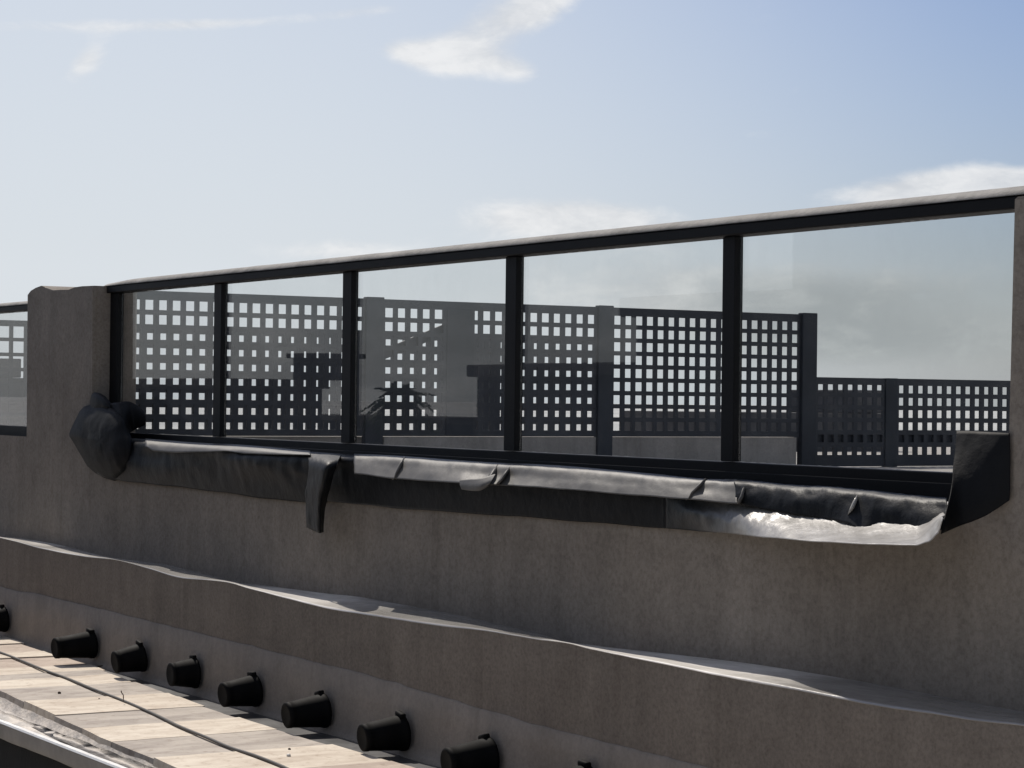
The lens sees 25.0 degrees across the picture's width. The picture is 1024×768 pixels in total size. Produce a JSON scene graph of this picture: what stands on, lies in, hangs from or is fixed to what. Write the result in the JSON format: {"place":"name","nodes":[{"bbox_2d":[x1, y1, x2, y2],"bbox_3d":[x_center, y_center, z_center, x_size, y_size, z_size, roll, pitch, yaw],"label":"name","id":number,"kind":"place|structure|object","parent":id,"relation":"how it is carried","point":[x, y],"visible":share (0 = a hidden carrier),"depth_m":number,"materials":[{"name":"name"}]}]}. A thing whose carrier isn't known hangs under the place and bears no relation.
{"place":"outdoors","nodes":[
{"label":"outdoors","id":0,"kind":"place"},
{"bbox_2d":[0,358,22,425],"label":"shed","id":1,"kind":"structure","parent":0,"point":[17,406],"depth_m":22.22,"materials":[{"name":"grey"}]},
{"bbox_2d":[0,636,440,767],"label":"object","id":2,"kind":"object","parent":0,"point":[44,723],"visible":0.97,"depth_m":11.11,"materials":[{"name":"beige wood"}]},
{"bbox_2d":[0,604,9,631],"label":"plastic pot","id":3,"kind":"object","parent":2,"relation":"on","point":[4,620],"visible":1,"depth_m":15.00,"materials":[{"name":"black plastic"}]},
{"bbox_2d":[51,628,97,658],"bbox_3d":[-2.589,1.543,13.630,0.245,0.180,0.168,-3,10,-33],"label":"plastic pot","id":4,"kind":"object","parent":2,"relation":"on","point":[82,645],"visible":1,"depth_m":13.59,"materials":[{"name":"black plastic"}]},
{"bbox_2d":[111,640,147,672],"bbox_3d":[-2.161,1.547,12.992,0.169,0.180,0.168,-8,14,-30],"label":"plastic pot","id":5,"kind":"object","parent":2,"relation":"on","point":[132,658],"visible":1,"depth_m":12.95,"materials":[{"name":"black plastic"}]},
{"bbox_2d":[0,651,287,767],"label":"cable","id":6,"kind":"object","parent":2,"relation":"on","point":[167,720],"visible":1,"depth_m":11.40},
{"bbox_2d":[166,655,200,688],"bbox_3d":[-1.763,1.545,12.351,0.147,0.180,0.168,0,-6,-30],"label":"plastic pot","id":7,"kind":"object","parent":2,"relation":"on","point":[185,673],"visible":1,"depth_m":12.31,"materials":[{"name":"black plastic"}]},
{"bbox_2d":[217,671,262,706],"bbox_3d":[-1.381,1.555,11.672,0.190,0.180,0.168,-4,-3,-34],"label":"plastic pot","id":8,"kind":"object","parent":2,"relation":"on","point":[247,690],"visible":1,"depth_m":11.63,"materials":[{"name":"black plastic"}]},
{"bbox_2d":[281,690,331,727],"bbox_3d":[-0.986,1.562,10.999,0.207,0.180,0.168,-4,-13,-30],"label":"plastic pot","id":9,"kind":"object","parent":2,"relation":"on","point":[315,710],"visible":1,"depth_m":10.95,"materials":[{"name":"black plastic"}]},
{"bbox_2d":[357,710,410,751],"bbox_3d":[-0.579,1.565,10.322,0.207,0.180,0.168,-4,11,-28],"label":"plastic pot","id":10,"kind":"object","parent":2,"relation":"on","point":[392,733],"visible":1,"depth_m":10.28,"materials":[{"name":"black plastic"}]},
{"bbox_2d":[440,733,499,767],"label":"plastic pot","id":11,"kind":"object","parent":2,"relation":"on","point":[482,751],"visible":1,"depth_m":9.61,"materials":[{"name":"black plastic"}]},
{"bbox_2d":[0,196,1023,767],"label":"parapet wall","id":12,"kind":"structure","parent":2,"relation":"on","point":[532,642],"depth_m":9.83,"materials":[{"name":"grey paint"}]},
{"bbox_2d":[0,301,27,436],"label":"glass balustrade","id":13,"kind":"object","parent":12,"relation":"on","point":[13,307],"visible":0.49,"depth_m":16.40,"materials":[{"name":"paint"}]},
{"bbox_2d":[69,392,1009,545],"bbox_3d":[-0.634,0.402,11.275,0.399,0.700,8.854,1,0,-29],"label":"plastic sheeting","id":14,"kind":"object","parent":12,"relation":"on","point":[104,442],"visible":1,"depth_m":9.92,"materials":[{"name":"black plastic"}]},
{"bbox_2d":[105,186,1023,501],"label":"glass balustrade","id":15,"kind":"object","parent":12,"relation":"on","point":[731,232],"visible":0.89,"depth_m":10.02,"materials":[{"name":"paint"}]},
{"bbox_2d":[796,447,952,503],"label":"terrace floor","id":16,"kind":"structure","parent":12,"relation":"attached to","point":[936,468],"depth_m":18.67,"materials":[{"name":"grey concrete"}]},
{"bbox_2d":[0,320,593,436],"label":"lattice screen","id":17,"kind":"object","parent":16,"relation":"on","point":[10,384],"visible":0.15,"depth_m":20.50,"materials":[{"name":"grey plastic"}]},
{"bbox_2d":[226,436,795,464],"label":"wall","id":18,"kind":"structure","parent":16,"relation":"on","point":[777,450],"depth_m":17.09,"materials":[{"name":"grey concrete"}]},
{"bbox_2d":[135,291,817,465],"bbox_3d":[-0.120,0.011,16.509,5.771,1.202,0.068,1,0,-31],"label":"lattice screen","id":19,"kind":"object","parent":18,"relation":"on","point":[455,331],"visible":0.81,"depth_m":16.37,"materials":[{"name":"black metal"}]},
{"bbox_2d":[816,377,1009,466],"bbox_3d":[3.449,0.314,18.686,2.532,0.707,0.062,1,0,-31],"label":"lattice screen","id":20,"kind":"object","parent":16,"relation":"on","point":[889,438],"visible":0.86,"depth_m":18.45,"materials":[{"name":"black metal"}]},
{"bbox_2d":[572,759,592,767],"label":"plastic pot","id":21,"kind":"object","parent":2,"relation":"on","point":[582,763],"visible":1,"depth_m":9.02,"materials":[{"name":"black plastic"}]},
{"bbox_2d":[0,0,1023,406],"label":"sky","id":22,"kind":"structure","parent":0,"point":[139,138],"materials":[{"name":"blue"}]},
{"bbox_2d":[137,399,1005,430],"bbox_3d":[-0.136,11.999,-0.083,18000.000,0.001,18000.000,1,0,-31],"label":"ground","id":23,"kind":"structure","parent":0,"point":[387,425],"depth_m":1713.79,"materials":[{"name":"grey"}]},
{"bbox_2d":[624,390,880,450],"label":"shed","id":24,"kind":"structure","parent":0,"point":[712,424],"depth_m":24.20,"materials":[{"name":"grey"}]}
]}

